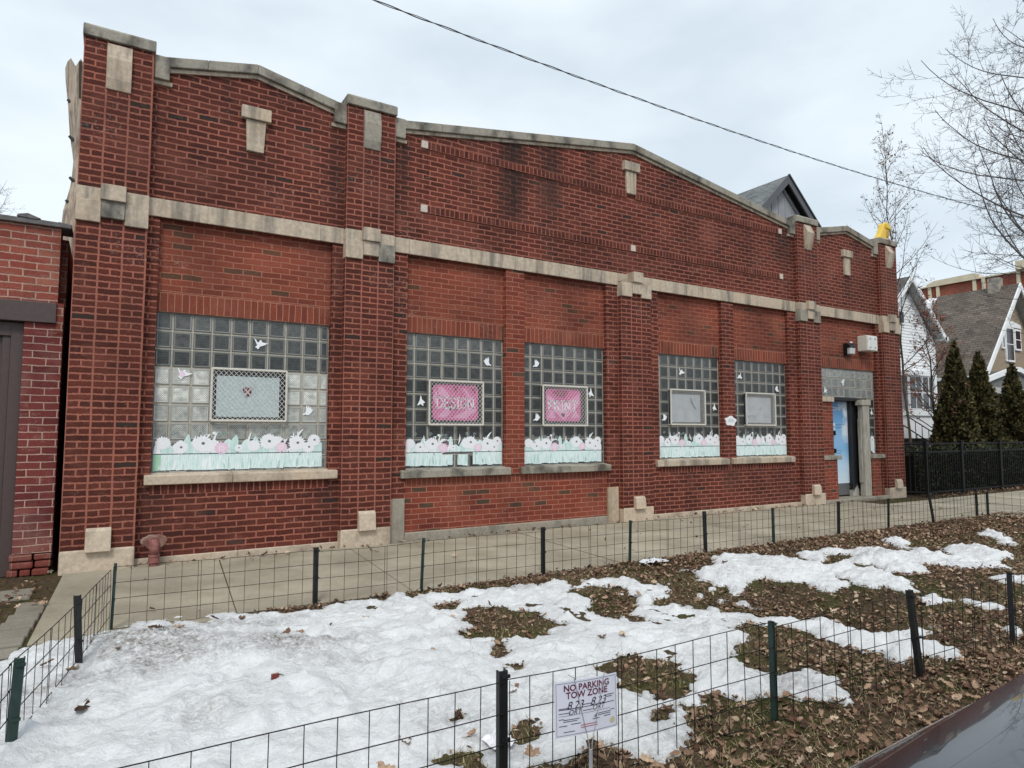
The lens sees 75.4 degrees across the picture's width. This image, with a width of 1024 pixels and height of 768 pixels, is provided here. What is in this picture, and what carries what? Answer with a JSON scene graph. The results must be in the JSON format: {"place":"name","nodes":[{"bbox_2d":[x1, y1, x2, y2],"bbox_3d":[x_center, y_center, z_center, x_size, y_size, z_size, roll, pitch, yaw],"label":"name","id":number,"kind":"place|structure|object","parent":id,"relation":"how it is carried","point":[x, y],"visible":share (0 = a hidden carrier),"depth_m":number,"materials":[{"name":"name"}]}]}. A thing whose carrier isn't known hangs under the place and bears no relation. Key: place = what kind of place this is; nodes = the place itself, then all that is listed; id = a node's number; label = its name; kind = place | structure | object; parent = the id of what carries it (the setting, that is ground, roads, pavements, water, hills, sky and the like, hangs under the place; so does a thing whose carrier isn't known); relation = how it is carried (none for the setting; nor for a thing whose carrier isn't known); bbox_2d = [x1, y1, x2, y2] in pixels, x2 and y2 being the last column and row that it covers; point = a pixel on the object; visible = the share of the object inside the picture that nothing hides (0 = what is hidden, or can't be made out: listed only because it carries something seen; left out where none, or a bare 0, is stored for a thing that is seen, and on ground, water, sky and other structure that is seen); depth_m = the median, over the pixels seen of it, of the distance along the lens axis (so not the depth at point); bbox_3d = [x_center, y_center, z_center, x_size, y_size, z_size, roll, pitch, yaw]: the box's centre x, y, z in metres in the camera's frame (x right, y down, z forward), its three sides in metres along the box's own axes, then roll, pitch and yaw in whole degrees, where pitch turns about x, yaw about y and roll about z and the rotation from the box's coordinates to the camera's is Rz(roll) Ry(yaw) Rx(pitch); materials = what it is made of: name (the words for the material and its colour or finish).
{"place":"outdoors","nodes":[
{"label":"outdoors","id":0,"kind":"place"},
{"bbox_2d":[0,588,33,601],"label":"apron path","id":1,"kind":"structure","parent":0,"point":[27,591],"depth_m":5.67,"materials":[{"name":"concrete"}]},
{"bbox_2d":[58,22,906,575],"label":"brick building","id":2,"kind":"structure","parent":0,"point":[366,272],"depth_m":8.81,"materials":[{"name":"brick"}]},
{"bbox_2d":[62,58,82,256],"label":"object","id":3,"kind":"object","parent":2,"relation":"attached to","point":[73,74],"visible":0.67,"depth_m":9.49,"materials":[{"name":"beige concrete"}]},
{"bbox_2d":[140,534,166,566],"bbox_3d":[-3.777,1.758,6.980,0.259,0.320,0.205,3,-5,-31],"label":"standpipe","id":4,"kind":"object","parent":2,"relation":"attached to","point":[153,544],"visible":0.94,"depth_m":6.95,"materials":[{"name":"metal"}]},
{"bbox_2d":[178,368,191,378],"bbox_3d":[-3.651,-0.117,7.389,0.151,0.134,0.005,3,-5,-31],"label":"dove decal","id":5,"kind":"object","parent":2,"relation":"attached to","point":[183,373],"visible":1,"depth_m":7.38,"materials":[{"name":"white paper"}]},
{"bbox_2d":[152,430,321,471],"bbox_3d":[-3.111,0.752,7.653,1.825,0.467,0.005,3,-5,-31],"label":"flower decal","id":6,"kind":"object","parent":2,"relation":"on","point":[248,459],"visible":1,"depth_m":7.62,"materials":[{"name":"white paper"}]},
{"bbox_2d":[150,311,328,472],"bbox_3d":[-3.115,0.127,7.739,1.910,1.785,0.199,3,-5,-31],"label":"glass block window","id":7,"kind":"structure","parent":2,"relation":"in","point":[287,374],"depth_m":7.67,"materials":[{"name":"glass"}]},
{"bbox_2d":[243,387,251,396],"bbox_3d":[-3.077,0.097,7.697,0.094,0.114,0.009,3,-5,-31],"label":"crest","id":8,"kind":"object","parent":2,"relation":"attached to","point":[246,392],"visible":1,"depth_m":7.69,"materials":[{"name":"red paper"}]},
{"bbox_2d":[254,338,267,348],"bbox_3d":[-2.969,-0.474,7.832,0.153,0.133,0.004,3,-5,-31],"label":"dove decal","id":9,"kind":"object","parent":2,"relation":"attached to","point":[260,343],"visible":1,"depth_m":7.82,"materials":[{"name":"white paper"}]},
{"bbox_2d":[303,405,312,414],"bbox_3d":[-2.486,0.319,8.068,0.126,0.131,0.004,3,-5,-31],"label":"dove decal","id":10,"kind":"object","parent":2,"relation":"attached to","point":[308,411],"visible":1,"depth_m":8.07,"materials":[{"name":"white paper"}]},
{"bbox_2d":[418,395,424,405],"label":"dove decal","id":11,"kind":"object","parent":2,"relation":"attached to","point":[421,401],"visible":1,"depth_m":8.85,"materials":[{"name":"white paper"}]},
{"bbox_2d":[405,432,501,466],"bbox_3d":[-0.777,0.886,9.066,1.487,0.466,0.005,3,-5,-31],"label":"flower decal","id":12,"kind":"object","parent":2,"relation":"on","point":[469,444],"visible":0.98,"depth_m":9.03,"materials":[{"name":"white paper"}]},
{"bbox_2d":[405,332,501,468],"bbox_3d":[-0.795,0.250,9.145,1.520,1.825,0.199,3,-5,-31],"label":"glass block window","id":13,"kind":"structure","parent":2,"relation":"in","point":[432,360],"depth_m":9.10,"materials":[{"name":"glass"}]},
{"bbox_2d":[432,384,477,420],"bbox_3d":[-0.773,0.254,9.094,0.695,0.490,0.008,3,-5,-31],"label":"poster","id":14,"kind":"object","parent":2,"relation":"attached to","point":[444,408],"visible":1,"depth_m":9.08,"materials":[{"name":"pink paper"}]},
{"bbox_2d":[483,357,490,365],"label":"dove decal","id":15,"kind":"object","parent":2,"relation":"attached to","point":[486,361],"visible":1,"depth_m":9.41,"materials":[{"name":"white paper"}]},
{"bbox_2d":[545,389,580,420],"bbox_3d":[0.779,0.321,10.036,0.650,0.485,0.008,3,-5,-31],"label":"poster","id":16,"kind":"object","parent":2,"relation":"attached to","point":[562,406],"visible":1,"depth_m":10.03,"materials":[{"name":"pink paper"}]},
{"bbox_2d":[524,342,603,464],"bbox_3d":[0.777,0.321,10.098,1.540,1.825,0.199,3,-5,-31],"label":"glass block window","id":17,"kind":"structure","parent":2,"relation":"in","point":[560,367],"depth_m":10.08,"materials":[{"name":"glass"}]},
{"bbox_2d":[525,433,600,463],"bbox_3d":[0.790,0.962,10.016,1.440,0.469,0.005,3,-5,-31],"label":"flower decal","id":18,"kind":"object","parent":17,"relation":"attached to","point":[542,449],"visible":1,"depth_m":9.99,"materials":[{"name":"white paper"}]},
{"bbox_2d":[658,353,719,458],"bbox_3d":[3.036,0.402,11.471,1.550,1.785,0.199,3,-5,-31],"label":"glass block window","id":19,"kind":"structure","parent":2,"relation":"in","point":[687,399],"depth_m":11.44,"materials":[{"name":"glass"}]},
{"bbox_2d":[660,430,719,457],"bbox_3d":[3.057,1.028,11.395,1.486,0.467,0.005,3,-5,-31],"label":"flower decal","id":20,"kind":"object","parent":19,"relation":"attached to","point":[710,443],"visible":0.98,"depth_m":11.39,"materials":[{"name":"white paper"}]},
{"bbox_2d":[725,416,736,425],"bbox_3d":[3.907,0.657,11.828,0.293,0.182,0.020,3,-5,-31],"label":"cloud plaque","id":21,"kind":"object","parent":2,"relation":"attached to","point":[731,420],"visible":1,"depth_m":11.82,"materials":[{"name":"white plastic"}]},
{"bbox_2d":[734,360,786,456],"bbox_3d":[4.630,0.473,12.437,1.560,1.785,0.199,3,-5,-31],"label":"glass block window","id":22,"kind":"structure","parent":2,"relation":"in","point":[760,409],"depth_m":12.41,"materials":[{"name":"glass"}]},
{"bbox_2d":[736,430,786,455],"bbox_3d":[4.655,1.099,12.364,1.464,0.466,0.005,3,-5,-31],"label":"flower decal","id":23,"kind":"object","parent":22,"relation":"attached to","point":[777,446],"visible":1,"depth_m":12.37,"materials":[{"name":"white paper"}]},
{"bbox_2d":[832,401,849,494],"bbox_3d":[6.943,1.341,13.943,0.820,1.975,0.110,3,-5,-31],"label":"door","id":24,"kind":"structure","parent":2,"relation":"in","point":[840,427],"depth_m":13.94,"materials":[{"name":"blue plastic"}]},
{"bbox_2d":[821,367,873,398],"bbox_3d":[6.982,-0.007,13.950,2.010,0.605,0.127,3,-5,-31],"label":"glass block window","id":25,"kind":"structure","parent":2,"relation":"in","point":[858,384],"depth_m":13.93,"materials":[{"name":"glass"}]},
{"bbox_2d":[843,342,855,354],"bbox_3d":[7.071,-0.748,13.867,0.220,0.270,0.146,3,-5,-31],"label":"wall lamp","id":26,"kind":"object","parent":2,"relation":"attached to","point":[849,348],"visible":1,"depth_m":13.82,"materials":[{"name":"black metal"}]},
{"bbox_2d":[857,335,877,355],"bbox_3d":[7.598,-0.812,14.142,0.380,0.422,0.234,3,-5,-31],"label":"utility box","id":27,"kind":"object","parent":2,"relation":"attached to","point":[867,343],"visible":1,"depth_m":14.05,"materials":[{"name":"beige metal"}]},
{"bbox_2d":[862,399,875,453],"bbox_3d":[7.734,0.926,14.340,0.250,1.200,0.127,3,-5,-31],"label":"glass block window","id":28,"kind":"structure","parent":2,"relation":"in","point":[871,417],"depth_m":14.30,"materials":[{"name":"glass"}]},
{"bbox_2d":[870,436,874,452],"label":"flower decal","id":29,"kind":"object","parent":28,"relation":"attached to","point":[872,444],"visible":1,"depth_m":14.25,"materials":[{"name":"white paper"}]},
{"bbox_2d":[874,222,890,238],"bbox_3d":[8.287,-3.421,14.873,0.520,0.421,0.200,3,-5,-31],"label":"bird ornament","id":30,"kind":"object","parent":2,"relation":"on","point":[884,229],"visible":0.81,"depth_m":14.84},
{"bbox_2d":[0,486,1023,767],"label":"ground","id":31,"kind":"structure","parent":0,"point":[52,582],"depth_m":4.30,"materials":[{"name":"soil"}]},
{"bbox_2d":[0,184,24,214],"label":"distant tree","id":32,"kind":"object","parent":31,"relation":"on","point":[8,201],"visible":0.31,"depth_m":22.02,"materials":[{"name":"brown plant"}]},
{"bbox_2d":[0,600,48,659],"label":"sidewalk","id":33,"kind":"structure","parent":31,"relation":"on","point":[17,627],"depth_m":4.73,"materials":[{"name":"concrete"}]},
{"bbox_2d":[0,213,72,577],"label":"brick garage","id":34,"kind":"structure","parent":31,"relation":"on","point":[36,266],"depth_m":6.59,"materials":[{"name":"red brick"}]},
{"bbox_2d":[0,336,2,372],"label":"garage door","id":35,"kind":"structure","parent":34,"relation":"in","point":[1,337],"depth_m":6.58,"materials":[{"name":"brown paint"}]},
{"bbox_2d":[0,570,110,741],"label":"wire fence","id":36,"kind":"object","parent":31,"relation":"on","point":[13,718],"visible":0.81,"depth_m":3.15,"materials":[{"name":"metal"}]},
{"bbox_2d":[0,485,1022,611],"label":"leaf litter","id":37,"kind":"object","parent":31,"relation":"on","point":[44,601],"visible":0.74,"depth_m":8.85,"materials":[{"name":"brown plant"}]},
{"bbox_2d":[0,528,1023,767],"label":"snow","id":38,"kind":"structure","parent":31,"relation":"on","point":[167,688],"depth_m":3.67,"materials":[{"name":"white snow"}]},
{"bbox_2d":[66,665,78,670],"bbox_3d":[-2.433,1.569,3.666,0.065,0.030,0.087,3,-5,-31],"label":"fallen leaf","id":39,"kind":"object","parent":38,"relation":"on","point":[73,668],"visible":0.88,"depth_m":3.66,"materials":[{"name":"brown plant"}]},
{"bbox_2d":[74,698,89,711],"bbox_3d":[-2.052,1.533,3.165,0.071,0.026,0.121,3,-5,-31],"label":"fallen leaf","id":40,"kind":"object","parent":38,"relation":"on","point":[81,708],"visible":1,"depth_m":3.15,"materials":[{"name":"brown plant"}]},
{"bbox_2d":[148,624,161,627],"bbox_3d":[-2.284,1.556,4.245,0.087,0.025,0.072,3,-5,-31],"label":"fallen leaf","id":41,"kind":"object","parent":38,"relation":"on","point":[156,626],"visible":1,"depth_m":4.25,"materials":[{"name":"brown plant"}]},
{"bbox_2d":[271,672,278,679],"bbox_3d":[-1.244,1.537,3.476,0.035,0.032,0.030,3,-5,-31],"label":"brick chip","id":42,"kind":"object","parent":38,"relation":"on","point":[274,675],"visible":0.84,"depth_m":3.47,"materials":[{"name":"red brick"}]},
{"bbox_2d":[376,761,395,767],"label":"fallen leaf","id":43,"kind":"object","parent":38,"relation":"on","point":[381,764],"visible":1,"depth_m":2.70,"materials":[{"name":"brown plant"}]},
{"bbox_2d":[462,728,476,737],"bbox_3d":[-0.193,1.579,2.991,0.070,0.037,0.041,3,-5,-31],"label":"fallen leaf","id":44,"kind":"object","parent":38,"relation":"on","point":[471,732],"visible":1,"depth_m":3.00,"materials":[{"name":"brown plant"}]},
{"bbox_2d":[482,730,516,748],"bbox_3d":[-0.056,1.572,2.948,0.127,0.038,0.146,3,-5,-31],"label":"plastic bag","id":45,"kind":"object","parent":38,"relation":"on","point":[489,739],"visible":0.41,"depth_m":2.95,"materials":[{"name":"white plastic"}]},
{"bbox_2d":[524,744,540,756],"bbox_3d":[0.088,1.600,2.872,0.081,0.038,0.078,3,-5,-31],"label":"fallen leaf","id":46,"kind":"object","parent":38,"relation":"on","point":[535,751],"visible":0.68,"depth_m":2.88,"materials":[{"name":"brown plant"}]},
{"bbox_2d":[686,707,697,713],"bbox_3d":[0.899,1.639,3.313,0.061,0.026,0.067,-1,-4,18],"label":"fallen leaf","id":47,"kind":"object","parent":38,"relation":"on","point":[692,710],"visible":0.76,"depth_m":3.33,"materials":[{"name":"brown plant"}]},
{"bbox_2d":[62,549,996,765],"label":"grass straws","id":48,"kind":"object","parent":31,"relation":"on","point":[596,646],"depth_m":4.54,"materials":[{"name":"brown plant"}]},
{"bbox_2d":[110,490,989,629],"bbox_3d":[2.571,1.772,7.927,12.625,0.530,0.084,3,-5,-31],"label":"wire fence","id":49,"kind":"object","parent":31,"relation":"on","point":[316,551],"visible":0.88,"depth_m":6.58,"materials":[{"name":"black metal"}]},
{"bbox_2d":[118,571,1023,767],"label":"wire fence","id":50,"kind":"object","parent":31,"relation":"on","point":[503,739],"visible":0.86,"depth_m":3.11,"materials":[{"name":"black metal"}]},
{"bbox_2d":[554,671,617,767],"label":"parking sign","id":51,"kind":"object","parent":31,"relation":"on","point":[585,706],"visible":1,"depth_m":2.43,"materials":[{"name":"white"}]},
{"bbox_2d":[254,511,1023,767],"bbox_3d":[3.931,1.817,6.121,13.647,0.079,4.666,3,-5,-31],"label":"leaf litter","id":52,"kind":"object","parent":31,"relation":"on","point":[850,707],"visible":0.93,"depth_m":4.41,"materials":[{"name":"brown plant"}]},
{"bbox_2d":[639,557,667,563],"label":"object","id":53,"kind":"object","parent":52,"relation":"on","point":[653,559],"visible":0.99,"depth_m":7.02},
{"bbox_2d":[850,113,947,446],"bbox_3d":[11.215,-2.587,19.662,3.372,10.857,2.696,-1,-4,14],"label":"slender tree","id":54,"kind":"object","parent":31,"relation":"on","point":[900,335],"visible":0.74,"depth_m":19.40,"materials":[{"name":"brown plant"}]},
{"bbox_2d":[897,275,948,447],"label":"white house","id":55,"kind":"structure","parent":31,"relation":"on","point":[907,345],"depth_m":22.92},
{"bbox_2d":[898,310,904,324],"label":"window","id":56,"kind":"structure","parent":55,"relation":"in","point":[903,323],"depth_m":22.82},
{"bbox_2d":[907,375,921,409],"bbox_3d":[13.622,0.286,22.382,0.760,1.140,0.084,3,-5,-31],"label":"window","id":57,"kind":"structure","parent":55,"relation":"in","point":[912,401],"depth_m":22.29,"materials":[{"name":"grey glass"}]},
{"bbox_2d":[903,415,941,454],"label":"porch steps","id":58,"kind":"structure","parent":55,"relation":"attached to","point":[917,434],"depth_m":21.15,"materials":[{"name":"paint"}]},
{"bbox_2d":[921,376,934,409],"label":"window","id":59,"kind":"structure","parent":55,"relation":"in","point":[924,396],"depth_m":22.73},
{"bbox_2d":[901,294,975,428],"bbox_3d":[12.757,0.092,19.747,2.426,5.528,2.366,3,-5,-31],"label":"tree","id":60,"kind":"object","parent":31,"relation":"on","point":[915,394],"visible":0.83,"depth_m":19.67,"materials":[{"name":"brown plant"}]},
{"bbox_2d":[866,0,1023,369],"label":"bare tree","id":61,"kind":"object","parent":31,"relation":"on","point":[1005,208],"visible":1,"depth_m":10.42,"materials":[{"name":"grey plant"}]},
{"bbox_2d":[928,340,986,447],"bbox_3d":[12.715,0.802,18.965,1.488,4.188,1.594,-4,-5,40],"label":"arborvitae","id":62,"kind":"object","parent":31,"relation":"on","point":[961,423],"visible":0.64,"depth_m":18.75,"materials":[{"name":"green plant"}]},
{"bbox_2d":[904,440,1023,496],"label":"iron fence","id":63,"kind":"object","parent":31,"relation":"on","point":[961,451],"visible":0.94,"depth_m":15.31,"materials":[{"name":"black metal"}]},
{"bbox_2d":[968,350,1012,445],"bbox_3d":[14.181,0.964,19.925,1.494,4.006,1.509,3,-5,-31],"label":"arborvitae","id":64,"kind":"object","parent":31,"relation":"on","point":[986,407],"visible":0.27,"depth_m":19.66,"materials":[{"name":"green plant"}]},
{"bbox_2d":[985,510,1023,517],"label":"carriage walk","id":65,"kind":"structure","parent":31,"relation":"on","point":[1014,513],"depth_m":11.40,"materials":[{"name":"concrete"}]},
{"bbox_2d":[988,490,1023,518],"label":"wire fence","id":66,"kind":"object","parent":31,"relation":"on","point":[1003,499],"visible":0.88,"depth_m":10.90,"materials":[{"name":"black paint"}]},
{"bbox_2d":[997,363,1023,445],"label":"arborvitae","id":67,"kind":"object","parent":31,"relation":"on","point":[1011,402],"visible":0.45,"depth_m":20.64,"materials":[{"name":"green plant"}]},
{"bbox_2d":[0,0,1023,287],"label":"sky","id":68,"kind":"structure","parent":0,"point":[793,75],"materials":[{"name":"grey"}]},
{"bbox_2d":[27,490,1023,646],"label":"sidewalk","id":69,"kind":"structure","parent":0,"point":[60,603],"depth_m":7.06,"materials":[{"name":"concrete"}]},
{"bbox_2d":[368,512,848,551],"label":"sidewalk cracks","id":70,"kind":"object","parent":69,"relation":"on","point":[600,545],"visible":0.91,"depth_m":8.64,"materials":[{"name":"grey concrete"}]},
{"bbox_2d":[373,0,1016,216],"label":"overhead cable","id":71,"kind":"object","parent":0,"point":[453,30],"visible":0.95,"depth_m":6.79,"materials":[{"name":"grey metal"}]},
{"bbox_2d":[737,174,821,226],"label":"grey house","id":72,"kind":"structure","parent":0,"point":[783,197],"depth_m":27.82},
{"bbox_2d":[849,674,1023,767],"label":"parked car","id":73,"kind":"object","parent":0,"point":[986,731],"visible":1,"depth_m":1.07,"materials":[{"name":"grey paint"}]},
{"bbox_2d":[920,259,1023,298],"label":"apartment building","id":74,"kind":"structure","parent":0,"point":[942,287],"depth_m":36.37,"materials":[{"name":"brown brick"}]},
{"bbox_2d":[927,277,1023,405],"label":"tan house","id":75,"kind":"structure","parent":0,"point":[968,315],"depth_m":29.38,"materials":[{"name":"paint"}]},
{"bbox_2d":[1001,334,1005,348],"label":"window","id":76,"kind":"structure","parent":75,"relation":"in","point":[1003,345],"depth_m":28.95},
{"bbox_2d":[1005,327,1014,361],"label":"window","id":77,"kind":"structure","parent":75,"relation":"in","point":[1009,336],"depth_m":29.24,"materials":[{"name":"grey glass"}]},
{"bbox_2d":[1014,329,1021,350],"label":"window","id":78,"kind":"structure","parent":75,"relation":"in","point":[1017,336],"depth_m":29.67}
]}

